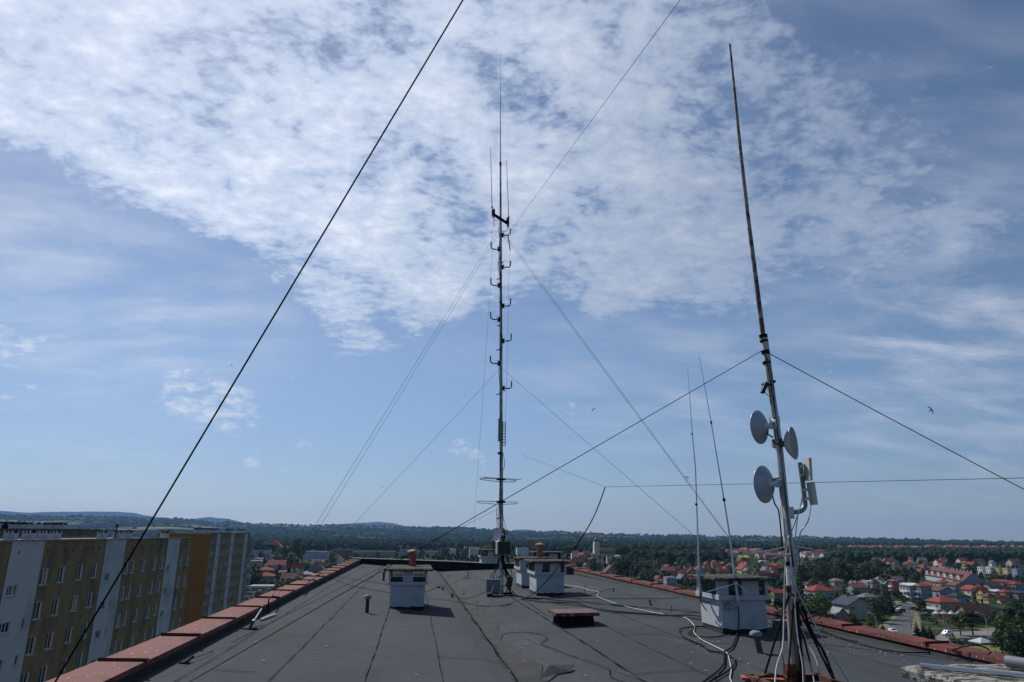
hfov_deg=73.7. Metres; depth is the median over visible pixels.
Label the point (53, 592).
apartment block
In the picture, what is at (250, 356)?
overhead cable
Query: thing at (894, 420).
guy wire
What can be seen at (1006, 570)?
terraced house
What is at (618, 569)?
leafy tree
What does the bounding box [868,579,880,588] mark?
house
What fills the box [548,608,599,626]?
roof hatch
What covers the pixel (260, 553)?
leafy tree
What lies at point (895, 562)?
house
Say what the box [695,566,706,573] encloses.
house
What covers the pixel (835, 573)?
leafy tree
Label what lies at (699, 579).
whip antenna
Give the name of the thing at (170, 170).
sky
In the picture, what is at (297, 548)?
leafy tree
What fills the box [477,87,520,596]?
antenna mast
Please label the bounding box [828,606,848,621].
house
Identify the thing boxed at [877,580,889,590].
house
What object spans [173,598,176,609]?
window
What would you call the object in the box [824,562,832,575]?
leafy tree
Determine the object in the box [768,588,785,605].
house
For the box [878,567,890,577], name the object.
leafy tree
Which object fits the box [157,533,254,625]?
apartment block
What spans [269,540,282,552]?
house
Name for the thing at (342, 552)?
apartment house
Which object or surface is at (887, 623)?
verge
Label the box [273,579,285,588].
leafy tree
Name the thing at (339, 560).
house
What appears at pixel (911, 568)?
leafy tree
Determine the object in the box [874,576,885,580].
house
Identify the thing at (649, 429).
guy wire
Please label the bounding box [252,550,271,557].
apartment house
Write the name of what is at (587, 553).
house
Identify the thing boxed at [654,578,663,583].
house
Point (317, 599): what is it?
guy wire
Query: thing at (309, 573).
house
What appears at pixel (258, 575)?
leafy tree
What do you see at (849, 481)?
aerial wire
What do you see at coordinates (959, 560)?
house
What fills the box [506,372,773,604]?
guy wire
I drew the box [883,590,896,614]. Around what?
conifer tree
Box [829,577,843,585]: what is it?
house
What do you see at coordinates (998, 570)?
terraced house
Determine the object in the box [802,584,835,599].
house
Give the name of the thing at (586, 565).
house
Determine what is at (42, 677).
window
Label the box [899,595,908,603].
leafy tree
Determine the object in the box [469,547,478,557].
apartment house
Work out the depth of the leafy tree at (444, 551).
1026.90 m
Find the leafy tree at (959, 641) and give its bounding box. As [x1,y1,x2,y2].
[954,637,965,645]
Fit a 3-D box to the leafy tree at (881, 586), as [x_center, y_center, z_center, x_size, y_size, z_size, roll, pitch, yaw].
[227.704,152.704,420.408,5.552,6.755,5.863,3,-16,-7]
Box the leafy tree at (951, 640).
[948,635,956,643]
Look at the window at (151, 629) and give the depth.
83.16 m
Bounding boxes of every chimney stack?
[1,522,32,528]
[2,529,21,539]
[21,529,39,539]
[36,522,66,528]
[38,529,53,538]
[50,529,63,538]
[96,530,108,538]
[112,530,124,537]
[123,530,134,537]
[159,531,170,537]
[193,528,203,532]
[203,528,211,532]
[211,528,218,532]
[237,529,244,532]
[384,549,432,609]
[476,539,498,562]
[513,543,552,587]
[523,559,570,595]
[529,551,565,558]
[688,574,776,633]
[899,664,1023,681]
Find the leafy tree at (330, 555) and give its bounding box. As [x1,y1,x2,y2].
[326,550,337,563]
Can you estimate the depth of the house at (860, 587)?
392.95 m
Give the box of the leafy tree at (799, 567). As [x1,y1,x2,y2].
[796,563,805,583]
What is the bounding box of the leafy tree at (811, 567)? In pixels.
[804,565,817,579]
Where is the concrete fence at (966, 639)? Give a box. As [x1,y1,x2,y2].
[962,637,992,644]
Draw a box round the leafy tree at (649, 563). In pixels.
[643,560,652,571]
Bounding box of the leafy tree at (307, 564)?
[301,560,311,568]
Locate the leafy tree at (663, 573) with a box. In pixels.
[659,570,667,577]
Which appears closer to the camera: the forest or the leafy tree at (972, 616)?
the leafy tree at (972, 616)
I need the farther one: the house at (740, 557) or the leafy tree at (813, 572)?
the house at (740, 557)
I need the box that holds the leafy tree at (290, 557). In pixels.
[284,553,300,568]
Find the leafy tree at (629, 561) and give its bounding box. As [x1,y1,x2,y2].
[623,555,632,574]
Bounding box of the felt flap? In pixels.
[540,664,573,680]
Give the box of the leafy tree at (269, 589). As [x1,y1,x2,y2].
[263,587,272,592]
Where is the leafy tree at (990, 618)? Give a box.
[986,616,993,625]
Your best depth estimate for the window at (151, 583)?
82.22 m
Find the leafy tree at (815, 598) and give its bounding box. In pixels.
[808,589,831,617]
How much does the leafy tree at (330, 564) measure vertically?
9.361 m
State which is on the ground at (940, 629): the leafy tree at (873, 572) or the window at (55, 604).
the leafy tree at (873, 572)
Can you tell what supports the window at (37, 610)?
in the apartment block at (53, 592)
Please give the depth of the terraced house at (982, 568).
630.32 m
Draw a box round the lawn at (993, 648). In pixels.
[966,644,1023,657]
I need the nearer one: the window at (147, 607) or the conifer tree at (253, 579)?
the window at (147, 607)
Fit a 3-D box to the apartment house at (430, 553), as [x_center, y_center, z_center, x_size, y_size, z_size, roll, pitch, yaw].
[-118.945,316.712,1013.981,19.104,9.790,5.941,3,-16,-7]
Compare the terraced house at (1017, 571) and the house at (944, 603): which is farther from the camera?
the terraced house at (1017, 571)
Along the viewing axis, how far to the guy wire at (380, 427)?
20.17 m
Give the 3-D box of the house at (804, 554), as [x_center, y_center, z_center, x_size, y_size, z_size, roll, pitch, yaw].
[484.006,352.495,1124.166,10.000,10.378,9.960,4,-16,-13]
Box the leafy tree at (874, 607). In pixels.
[866,597,882,622]
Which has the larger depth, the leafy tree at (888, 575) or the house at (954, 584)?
the leafy tree at (888, 575)
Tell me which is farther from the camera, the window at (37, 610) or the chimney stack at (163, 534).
the chimney stack at (163, 534)
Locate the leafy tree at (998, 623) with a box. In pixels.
[990,612,1013,652]
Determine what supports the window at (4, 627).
in the apartment block at (53, 592)
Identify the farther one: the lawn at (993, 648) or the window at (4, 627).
the lawn at (993, 648)
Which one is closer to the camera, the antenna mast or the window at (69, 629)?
the antenna mast
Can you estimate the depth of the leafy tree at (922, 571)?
592.78 m
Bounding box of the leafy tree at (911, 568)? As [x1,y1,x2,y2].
[908,566,914,577]
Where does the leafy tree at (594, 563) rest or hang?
on the ground at (940, 629)
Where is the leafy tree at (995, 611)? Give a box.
[990,609,1002,618]
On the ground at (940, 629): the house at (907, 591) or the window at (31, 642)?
the house at (907, 591)
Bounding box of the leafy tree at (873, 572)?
[869,567,882,578]
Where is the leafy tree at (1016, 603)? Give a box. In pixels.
[1004,598,1023,614]
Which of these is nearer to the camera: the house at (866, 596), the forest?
the house at (866, 596)
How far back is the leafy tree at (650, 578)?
487.59 m
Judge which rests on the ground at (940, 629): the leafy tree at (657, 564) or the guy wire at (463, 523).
the leafy tree at (657, 564)
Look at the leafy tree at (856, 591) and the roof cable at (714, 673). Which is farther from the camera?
the leafy tree at (856, 591)
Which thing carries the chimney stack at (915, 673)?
on the apartment building
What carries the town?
on the ground at (940, 629)
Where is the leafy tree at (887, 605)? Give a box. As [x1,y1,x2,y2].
[875,595,891,618]
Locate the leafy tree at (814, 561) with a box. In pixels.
[811,558,818,565]
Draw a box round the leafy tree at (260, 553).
[257,550,266,556]
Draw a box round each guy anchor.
[179,656,193,663]
[241,608,261,629]
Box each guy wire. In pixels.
[183,508,498,661]
[190,350,762,681]
[272,234,495,594]
[278,235,497,594]
[307,370,498,573]
[472,262,491,546]
[504,0,679,238]
[504,233,780,606]
[505,258,509,415]
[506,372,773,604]
[767,352,1023,488]
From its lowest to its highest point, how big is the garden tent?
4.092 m
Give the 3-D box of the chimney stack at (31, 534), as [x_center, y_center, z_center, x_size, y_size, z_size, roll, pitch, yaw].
[-45.885,18.420,64.945,0.950,1.010,1.495,3,-16,-7]
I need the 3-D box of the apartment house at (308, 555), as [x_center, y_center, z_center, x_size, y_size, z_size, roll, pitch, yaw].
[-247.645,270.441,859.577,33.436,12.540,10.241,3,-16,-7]
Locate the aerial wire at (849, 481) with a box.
[617,478,1011,486]
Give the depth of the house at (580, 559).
774.05 m
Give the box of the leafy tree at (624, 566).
[620,557,627,573]
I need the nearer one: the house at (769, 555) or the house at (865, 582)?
the house at (865, 582)
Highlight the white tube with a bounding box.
[260,613,276,620]
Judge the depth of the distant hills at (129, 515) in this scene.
10595.22 m
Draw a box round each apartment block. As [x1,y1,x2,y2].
[0,528,101,538]
[0,536,194,681]
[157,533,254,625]
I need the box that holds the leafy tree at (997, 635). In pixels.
[989,629,1008,652]
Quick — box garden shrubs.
[244,550,1023,617]
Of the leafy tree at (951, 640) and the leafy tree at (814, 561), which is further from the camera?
the leafy tree at (814, 561)
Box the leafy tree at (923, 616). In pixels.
[918,608,932,620]
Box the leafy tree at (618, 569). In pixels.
[613,561,622,574]
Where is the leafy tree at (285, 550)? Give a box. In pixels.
[280,545,290,564]
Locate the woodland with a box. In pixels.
[249,542,1023,562]
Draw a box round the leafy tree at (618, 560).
[612,557,622,569]
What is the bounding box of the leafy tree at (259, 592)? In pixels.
[249,589,264,598]
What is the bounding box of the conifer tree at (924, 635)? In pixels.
[918,623,930,638]
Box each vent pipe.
[364,595,370,612]
[749,630,762,653]
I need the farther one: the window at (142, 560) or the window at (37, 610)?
the window at (142, 560)
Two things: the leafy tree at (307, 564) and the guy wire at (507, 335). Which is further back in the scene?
the leafy tree at (307, 564)
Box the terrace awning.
[933,610,961,628]
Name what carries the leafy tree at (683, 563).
on the ground at (940, 629)
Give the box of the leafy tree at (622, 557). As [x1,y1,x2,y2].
[618,556,628,574]
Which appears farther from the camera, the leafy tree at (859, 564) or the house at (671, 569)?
the house at (671, 569)
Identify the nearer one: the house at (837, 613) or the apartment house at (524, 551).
the house at (837, 613)
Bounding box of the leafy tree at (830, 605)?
[823,599,832,610]
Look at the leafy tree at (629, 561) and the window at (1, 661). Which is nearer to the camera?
the window at (1, 661)
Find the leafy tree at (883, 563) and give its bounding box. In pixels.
[877,560,888,567]
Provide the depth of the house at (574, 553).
963.99 m
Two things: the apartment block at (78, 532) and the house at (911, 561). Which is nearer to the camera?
the apartment block at (78, 532)
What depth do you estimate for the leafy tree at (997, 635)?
208.16 m
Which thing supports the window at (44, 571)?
in the apartment block at (53, 592)
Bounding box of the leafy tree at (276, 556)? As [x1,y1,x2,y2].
[272,552,282,559]
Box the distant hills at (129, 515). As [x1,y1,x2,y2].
[0,511,536,531]
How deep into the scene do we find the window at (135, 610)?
77.88 m
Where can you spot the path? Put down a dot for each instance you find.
(985, 629)
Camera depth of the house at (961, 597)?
335.85 m
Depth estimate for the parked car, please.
244.63 m
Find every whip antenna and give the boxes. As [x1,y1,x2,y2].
[688,377,708,603]
[699,356,748,608]
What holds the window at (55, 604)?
in the apartment block at (53, 592)
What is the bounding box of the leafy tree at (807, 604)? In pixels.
[799,592,815,614]
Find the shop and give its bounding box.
[247,584,279,596]
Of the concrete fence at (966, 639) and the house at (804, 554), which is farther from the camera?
the house at (804, 554)
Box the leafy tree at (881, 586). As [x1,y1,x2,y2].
[878,583,887,592]
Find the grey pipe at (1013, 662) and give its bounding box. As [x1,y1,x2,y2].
[1004,655,1023,669]
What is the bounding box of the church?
[591,538,616,556]
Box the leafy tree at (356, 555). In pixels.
[350,552,360,557]
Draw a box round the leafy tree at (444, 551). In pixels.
[440,548,448,555]
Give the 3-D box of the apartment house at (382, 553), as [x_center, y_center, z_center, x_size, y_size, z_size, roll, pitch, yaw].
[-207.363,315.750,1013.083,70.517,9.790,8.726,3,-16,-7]
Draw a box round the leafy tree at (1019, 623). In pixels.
[1005,615,1023,656]
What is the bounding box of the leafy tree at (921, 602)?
[913,599,925,612]
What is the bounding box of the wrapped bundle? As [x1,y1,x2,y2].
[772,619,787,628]
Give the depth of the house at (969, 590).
384.45 m
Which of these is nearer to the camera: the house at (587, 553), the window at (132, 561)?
the window at (132, 561)
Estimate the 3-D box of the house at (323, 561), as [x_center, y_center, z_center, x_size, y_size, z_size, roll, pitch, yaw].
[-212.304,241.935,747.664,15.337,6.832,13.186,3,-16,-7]
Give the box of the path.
[977,627,994,630]
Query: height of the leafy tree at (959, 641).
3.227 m
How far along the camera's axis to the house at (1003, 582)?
452.00 m
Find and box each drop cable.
[462,487,604,606]
[737,602,739,628]
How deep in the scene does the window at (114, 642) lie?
72.66 m
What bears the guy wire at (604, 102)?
attached to the antenna mast
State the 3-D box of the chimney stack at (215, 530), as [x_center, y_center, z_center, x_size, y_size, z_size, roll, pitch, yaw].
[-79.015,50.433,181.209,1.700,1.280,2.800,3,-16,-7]
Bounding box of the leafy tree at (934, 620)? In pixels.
[931,617,938,624]
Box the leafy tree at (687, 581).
[683,577,690,586]
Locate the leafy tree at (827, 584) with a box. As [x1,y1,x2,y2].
[823,582,834,587]
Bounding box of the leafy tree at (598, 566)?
[596,561,602,570]
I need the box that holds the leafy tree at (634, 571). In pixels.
[629,561,642,578]
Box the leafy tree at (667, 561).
[663,556,671,565]
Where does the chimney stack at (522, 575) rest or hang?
on the apartment building
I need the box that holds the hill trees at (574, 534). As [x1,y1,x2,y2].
[0,513,1023,546]
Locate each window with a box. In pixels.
[0,622,11,634]
[0,659,3,671]
[5,585,18,597]
[13,654,19,666]
[20,618,26,629]
[21,671,29,681]
[25,636,35,656]
[32,601,42,620]
[39,568,48,585]
[39,665,47,681]
[44,631,53,650]
[50,598,59,616]
[56,566,64,583]
[59,658,66,674]
[64,626,72,644]
[70,595,77,611]
[75,564,82,580]
[75,652,82,668]
[80,622,87,638]
[85,592,92,608]
[90,563,97,578]
[94,629,101,639]
[99,601,105,610]
[104,573,109,581]
[111,640,116,654]
[114,613,120,628]
[117,638,122,652]
[119,586,124,600]
[121,611,126,626]
[123,560,128,573]
[125,585,130,599]
[128,634,133,647]
[129,560,134,573]
[132,609,137,622]
[136,583,141,596]
[140,559,144,571]
[141,630,145,642]
[145,605,149,618]
[148,581,152,594]
[149,627,153,639]
[152,558,156,569]
[152,603,156,616]
[155,580,160,592]
[159,557,163,568]
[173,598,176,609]
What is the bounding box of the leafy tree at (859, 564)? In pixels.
[855,563,870,579]
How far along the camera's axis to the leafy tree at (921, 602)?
314.75 m
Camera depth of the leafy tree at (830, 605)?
284.17 m
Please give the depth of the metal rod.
5.61 m
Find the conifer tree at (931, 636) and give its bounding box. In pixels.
[927,625,935,638]
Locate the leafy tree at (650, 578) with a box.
[646,575,654,581]
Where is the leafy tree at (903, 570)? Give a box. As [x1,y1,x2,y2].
[900,567,908,573]
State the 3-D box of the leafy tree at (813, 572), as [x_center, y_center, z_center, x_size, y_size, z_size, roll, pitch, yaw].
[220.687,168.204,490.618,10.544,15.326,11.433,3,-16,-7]
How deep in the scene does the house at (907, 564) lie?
742.74 m
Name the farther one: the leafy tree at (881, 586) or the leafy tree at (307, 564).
the leafy tree at (307, 564)
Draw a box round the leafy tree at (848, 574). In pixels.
[842,565,857,581]
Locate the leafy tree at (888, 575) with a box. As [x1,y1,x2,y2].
[883,568,896,581]
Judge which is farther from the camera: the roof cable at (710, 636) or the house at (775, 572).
the house at (775, 572)
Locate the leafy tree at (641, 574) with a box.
[639,572,646,580]
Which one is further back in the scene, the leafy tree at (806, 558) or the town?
the town
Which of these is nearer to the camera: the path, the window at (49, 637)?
the window at (49, 637)
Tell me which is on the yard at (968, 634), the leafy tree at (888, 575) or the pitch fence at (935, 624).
the pitch fence at (935, 624)
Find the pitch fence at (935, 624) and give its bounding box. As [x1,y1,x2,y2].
[919,617,951,631]
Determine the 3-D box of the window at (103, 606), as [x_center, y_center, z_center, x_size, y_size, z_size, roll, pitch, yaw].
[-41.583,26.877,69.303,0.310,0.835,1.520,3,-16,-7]
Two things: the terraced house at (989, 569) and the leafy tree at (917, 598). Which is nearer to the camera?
the leafy tree at (917, 598)
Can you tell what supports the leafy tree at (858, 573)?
on the ground at (940, 629)
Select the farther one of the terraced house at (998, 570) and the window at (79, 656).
the terraced house at (998, 570)
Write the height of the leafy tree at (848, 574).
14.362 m
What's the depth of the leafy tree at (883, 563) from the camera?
624.84 m
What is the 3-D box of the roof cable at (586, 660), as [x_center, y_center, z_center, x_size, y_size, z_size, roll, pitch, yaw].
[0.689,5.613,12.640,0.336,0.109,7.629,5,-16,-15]
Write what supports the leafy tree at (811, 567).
on the ground at (940, 629)
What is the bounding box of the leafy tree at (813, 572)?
[810,565,826,581]
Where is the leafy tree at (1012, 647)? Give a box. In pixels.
[994,630,1023,656]
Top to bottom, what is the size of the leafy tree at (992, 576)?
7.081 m
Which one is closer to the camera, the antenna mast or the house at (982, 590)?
the antenna mast
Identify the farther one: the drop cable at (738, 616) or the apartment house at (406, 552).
the apartment house at (406, 552)
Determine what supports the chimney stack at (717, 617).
on the apartment building
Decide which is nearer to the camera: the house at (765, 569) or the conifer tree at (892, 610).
the conifer tree at (892, 610)
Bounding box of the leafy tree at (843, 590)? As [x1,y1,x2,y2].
[838,588,849,594]
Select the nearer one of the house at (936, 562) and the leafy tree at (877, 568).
the leafy tree at (877, 568)
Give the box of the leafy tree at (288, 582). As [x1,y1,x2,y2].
[283,577,292,583]
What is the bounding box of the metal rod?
[920,663,1023,678]
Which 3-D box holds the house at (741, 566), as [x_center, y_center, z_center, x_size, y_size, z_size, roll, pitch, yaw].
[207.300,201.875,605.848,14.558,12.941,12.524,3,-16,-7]
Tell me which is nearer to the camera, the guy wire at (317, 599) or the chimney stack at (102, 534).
the guy wire at (317, 599)
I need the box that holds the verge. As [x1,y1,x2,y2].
[878,601,921,634]
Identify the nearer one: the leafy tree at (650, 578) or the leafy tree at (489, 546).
the leafy tree at (650, 578)
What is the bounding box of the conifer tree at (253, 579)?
[247,564,256,586]
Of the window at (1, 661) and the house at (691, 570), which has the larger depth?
the house at (691, 570)
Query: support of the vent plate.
attached to the chimney stack at (717, 617)
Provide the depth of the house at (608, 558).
748.35 m
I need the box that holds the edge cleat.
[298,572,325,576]
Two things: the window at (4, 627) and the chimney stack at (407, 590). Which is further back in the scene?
the window at (4, 627)
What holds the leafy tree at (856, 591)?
on the ground at (940, 629)
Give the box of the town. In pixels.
[323,544,1023,550]
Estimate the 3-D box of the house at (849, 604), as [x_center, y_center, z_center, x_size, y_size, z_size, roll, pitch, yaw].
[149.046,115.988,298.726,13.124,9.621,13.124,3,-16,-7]
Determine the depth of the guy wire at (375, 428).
19.44 m
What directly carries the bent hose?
on the apartment building
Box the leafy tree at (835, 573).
[829,566,842,579]
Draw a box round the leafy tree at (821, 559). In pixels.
[817,556,827,565]
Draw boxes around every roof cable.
[503,632,623,681]
[507,625,650,681]
[522,599,701,619]
[523,599,701,616]
[524,597,676,598]
[568,585,731,681]
[679,626,735,681]
[688,628,736,637]
[702,631,738,681]
[768,623,857,641]
[818,628,989,652]
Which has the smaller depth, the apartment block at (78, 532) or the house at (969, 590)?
the apartment block at (78, 532)
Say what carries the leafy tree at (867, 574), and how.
on the ground at (940, 629)
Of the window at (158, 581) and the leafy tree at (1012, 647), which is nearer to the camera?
the window at (158, 581)
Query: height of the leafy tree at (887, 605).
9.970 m
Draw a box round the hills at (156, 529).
[0,515,939,541]
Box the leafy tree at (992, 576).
[985,573,995,581]
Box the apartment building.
[46,558,1022,681]
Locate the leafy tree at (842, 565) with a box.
[836,560,850,581]
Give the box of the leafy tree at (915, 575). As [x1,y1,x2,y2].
[911,573,920,582]
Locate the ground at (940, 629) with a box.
[243,549,1023,635]
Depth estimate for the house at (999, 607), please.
308.66 m
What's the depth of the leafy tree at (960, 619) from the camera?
246.95 m
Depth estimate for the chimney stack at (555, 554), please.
35.09 m
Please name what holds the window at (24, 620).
in the apartment block at (53, 592)
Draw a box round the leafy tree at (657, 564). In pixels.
[652,560,662,570]
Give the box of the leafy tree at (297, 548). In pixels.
[291,538,306,560]
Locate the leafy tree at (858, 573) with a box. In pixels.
[852,566,871,579]
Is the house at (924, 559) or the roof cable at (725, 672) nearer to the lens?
the roof cable at (725, 672)
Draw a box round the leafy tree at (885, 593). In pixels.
[878,589,891,603]
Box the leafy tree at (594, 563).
[589,557,597,569]
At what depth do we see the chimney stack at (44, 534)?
67.24 m
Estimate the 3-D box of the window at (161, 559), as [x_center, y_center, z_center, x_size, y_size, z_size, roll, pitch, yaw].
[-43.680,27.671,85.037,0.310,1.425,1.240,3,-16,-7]
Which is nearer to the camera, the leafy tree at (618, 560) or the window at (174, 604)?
the window at (174, 604)
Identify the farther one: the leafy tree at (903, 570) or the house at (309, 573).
the leafy tree at (903, 570)
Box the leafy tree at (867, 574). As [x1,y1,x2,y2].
[860,565,872,579]
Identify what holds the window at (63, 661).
in the apartment block at (53, 592)
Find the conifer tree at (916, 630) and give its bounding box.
[912,621,919,635]
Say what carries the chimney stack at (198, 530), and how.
on the apartment block at (218, 573)
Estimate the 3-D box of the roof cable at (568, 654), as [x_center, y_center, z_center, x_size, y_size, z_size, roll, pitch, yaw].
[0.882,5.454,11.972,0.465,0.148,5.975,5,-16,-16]
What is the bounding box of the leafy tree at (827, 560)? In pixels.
[824,557,832,564]
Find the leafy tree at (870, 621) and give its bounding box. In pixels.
[865,616,875,626]
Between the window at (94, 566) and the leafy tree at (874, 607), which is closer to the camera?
the window at (94, 566)
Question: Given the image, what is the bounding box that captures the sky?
[0,0,1023,541]
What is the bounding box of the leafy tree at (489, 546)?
[481,544,493,553]
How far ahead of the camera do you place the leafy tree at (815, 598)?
273.17 m
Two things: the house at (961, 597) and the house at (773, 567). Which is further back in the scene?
the house at (773, 567)
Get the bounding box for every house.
[249,560,263,566]
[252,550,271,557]
[255,571,275,583]
[256,566,274,573]
[266,559,287,571]
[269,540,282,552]
[280,572,303,581]
[291,562,304,571]
[301,551,329,560]
[304,570,313,574]
[308,561,324,572]
[311,559,325,563]
[333,549,352,557]
[336,556,342,563]
[353,550,395,556]
[399,549,418,557]
[425,551,438,557]
[449,548,455,555]
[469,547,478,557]
[516,547,528,555]
[571,551,578,557]
[574,556,584,563]
[581,551,590,555]
[582,562,590,569]
[602,564,618,574]
[606,556,611,563]
[639,568,650,574]
[653,574,662,582]
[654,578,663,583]
[660,565,675,576]
[663,576,676,586]
[676,573,689,583]
[686,566,696,573]
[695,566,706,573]
[703,561,711,567]
[710,561,718,568]
[716,567,725,571]
[716,570,728,573]
[733,551,741,558]
[735,561,756,574]
[737,555,749,561]
[742,567,751,573]
[755,551,763,557]
[760,566,770,572]
[762,553,783,558]
[764,573,776,582]
[768,565,777,571]
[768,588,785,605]
[771,570,779,576]
[801,552,809,557]
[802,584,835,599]
[804,580,816,587]
[812,552,820,556]
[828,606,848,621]
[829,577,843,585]
[829,584,842,593]
[831,594,872,618]
[844,582,867,595]
[856,592,878,610]
[862,579,871,585]
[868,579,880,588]
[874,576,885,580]
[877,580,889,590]
[887,579,899,596]
[890,560,899,564]
[890,575,903,582]
[900,583,915,602]
[902,561,911,566]
[907,559,915,565]
[913,582,932,602]
[916,557,927,562]
[917,581,933,585]
[924,565,985,584]
[924,594,961,615]
[931,585,955,596]
[932,559,944,565]
[933,578,949,586]
[945,580,966,590]
[946,591,970,602]
[953,602,996,623]
[955,558,965,562]
[959,584,980,600]
[974,586,990,602]
[975,558,985,565]
[977,565,987,576]
[980,581,1004,589]
[981,592,996,603]
[985,566,994,576]
[988,560,996,566]
[988,589,997,594]
[988,604,1016,616]
[991,579,1012,587]
[994,566,1004,576]
[996,596,1010,603]
[997,588,1010,598]
[1002,567,1012,577]
[1005,558,1020,566]
[1006,580,1023,590]
[1007,590,1023,602]
[1011,567,1023,577]
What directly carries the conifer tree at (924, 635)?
on the ground at (940, 629)
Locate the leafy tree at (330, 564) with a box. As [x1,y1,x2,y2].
[324,561,333,568]
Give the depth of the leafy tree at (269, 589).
346.31 m
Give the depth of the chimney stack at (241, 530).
208.20 m
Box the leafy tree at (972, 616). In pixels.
[956,610,989,634]
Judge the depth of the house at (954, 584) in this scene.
418.04 m
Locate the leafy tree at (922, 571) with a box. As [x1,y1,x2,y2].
[920,568,925,577]
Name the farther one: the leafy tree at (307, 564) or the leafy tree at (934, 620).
the leafy tree at (307, 564)
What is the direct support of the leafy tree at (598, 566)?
on the ground at (940, 629)
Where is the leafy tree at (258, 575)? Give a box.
[255,568,262,583]
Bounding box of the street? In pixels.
[889,601,913,634]
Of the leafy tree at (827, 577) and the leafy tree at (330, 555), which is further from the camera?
the leafy tree at (330, 555)
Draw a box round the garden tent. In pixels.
[968,637,995,651]
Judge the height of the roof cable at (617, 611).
0.164 m
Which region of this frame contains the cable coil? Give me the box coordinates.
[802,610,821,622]
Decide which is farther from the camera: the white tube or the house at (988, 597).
the house at (988, 597)
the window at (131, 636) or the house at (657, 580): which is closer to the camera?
the window at (131, 636)
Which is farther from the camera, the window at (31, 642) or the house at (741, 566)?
the house at (741, 566)
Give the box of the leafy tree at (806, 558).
[803,557,810,563]
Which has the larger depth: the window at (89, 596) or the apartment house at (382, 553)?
the apartment house at (382, 553)
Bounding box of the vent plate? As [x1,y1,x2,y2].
[724,602,731,610]
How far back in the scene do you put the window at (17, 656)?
54.74 m
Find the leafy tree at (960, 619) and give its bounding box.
[945,613,969,634]
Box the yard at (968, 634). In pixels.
[933,630,993,643]
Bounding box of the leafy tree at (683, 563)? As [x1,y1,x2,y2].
[678,561,689,570]
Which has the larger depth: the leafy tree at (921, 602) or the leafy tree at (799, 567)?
the leafy tree at (799, 567)
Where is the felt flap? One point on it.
(550, 672)
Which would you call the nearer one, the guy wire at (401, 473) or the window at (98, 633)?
the guy wire at (401, 473)
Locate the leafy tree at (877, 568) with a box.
[870,565,881,578]
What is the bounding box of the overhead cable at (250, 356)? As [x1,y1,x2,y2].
[54,0,462,681]
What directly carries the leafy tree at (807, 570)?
on the ground at (940, 629)
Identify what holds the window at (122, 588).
in the apartment block at (53, 592)
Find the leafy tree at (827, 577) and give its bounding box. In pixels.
[816,563,829,580]
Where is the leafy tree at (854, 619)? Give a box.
[844,612,860,622]
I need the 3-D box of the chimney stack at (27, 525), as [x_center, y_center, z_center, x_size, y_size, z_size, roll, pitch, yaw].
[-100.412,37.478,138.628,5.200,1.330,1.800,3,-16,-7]
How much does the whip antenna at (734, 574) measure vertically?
5.098 m
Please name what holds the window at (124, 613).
in the apartment block at (53, 592)
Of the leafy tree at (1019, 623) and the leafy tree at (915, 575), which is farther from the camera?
the leafy tree at (915, 575)
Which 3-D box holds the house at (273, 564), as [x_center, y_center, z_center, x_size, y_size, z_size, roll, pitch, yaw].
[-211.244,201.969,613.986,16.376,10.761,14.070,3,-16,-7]
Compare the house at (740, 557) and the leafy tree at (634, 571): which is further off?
the house at (740, 557)
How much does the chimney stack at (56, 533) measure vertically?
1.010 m
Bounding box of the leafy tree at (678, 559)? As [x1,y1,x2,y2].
[675,557,681,566]
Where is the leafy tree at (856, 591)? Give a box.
[851,588,859,594]
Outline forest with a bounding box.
[250,537,1023,554]
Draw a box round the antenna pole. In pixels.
[729,43,848,681]
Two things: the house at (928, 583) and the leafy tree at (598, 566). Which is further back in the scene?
the leafy tree at (598, 566)
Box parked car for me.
[940,630,953,634]
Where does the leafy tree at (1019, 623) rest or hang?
on the lawn at (993, 648)
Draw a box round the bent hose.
[267,595,276,612]
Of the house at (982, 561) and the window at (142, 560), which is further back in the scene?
the house at (982, 561)
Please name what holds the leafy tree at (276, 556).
on the ground at (940, 629)
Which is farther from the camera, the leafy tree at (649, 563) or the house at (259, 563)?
the house at (259, 563)
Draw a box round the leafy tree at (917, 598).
[912,597,923,605]
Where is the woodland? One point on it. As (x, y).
(857, 554)
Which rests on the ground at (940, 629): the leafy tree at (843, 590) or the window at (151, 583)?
the leafy tree at (843, 590)
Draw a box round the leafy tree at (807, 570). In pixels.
[804,563,812,580]
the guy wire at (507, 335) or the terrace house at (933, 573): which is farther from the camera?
the terrace house at (933, 573)
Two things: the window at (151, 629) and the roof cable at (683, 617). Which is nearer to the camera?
the roof cable at (683, 617)

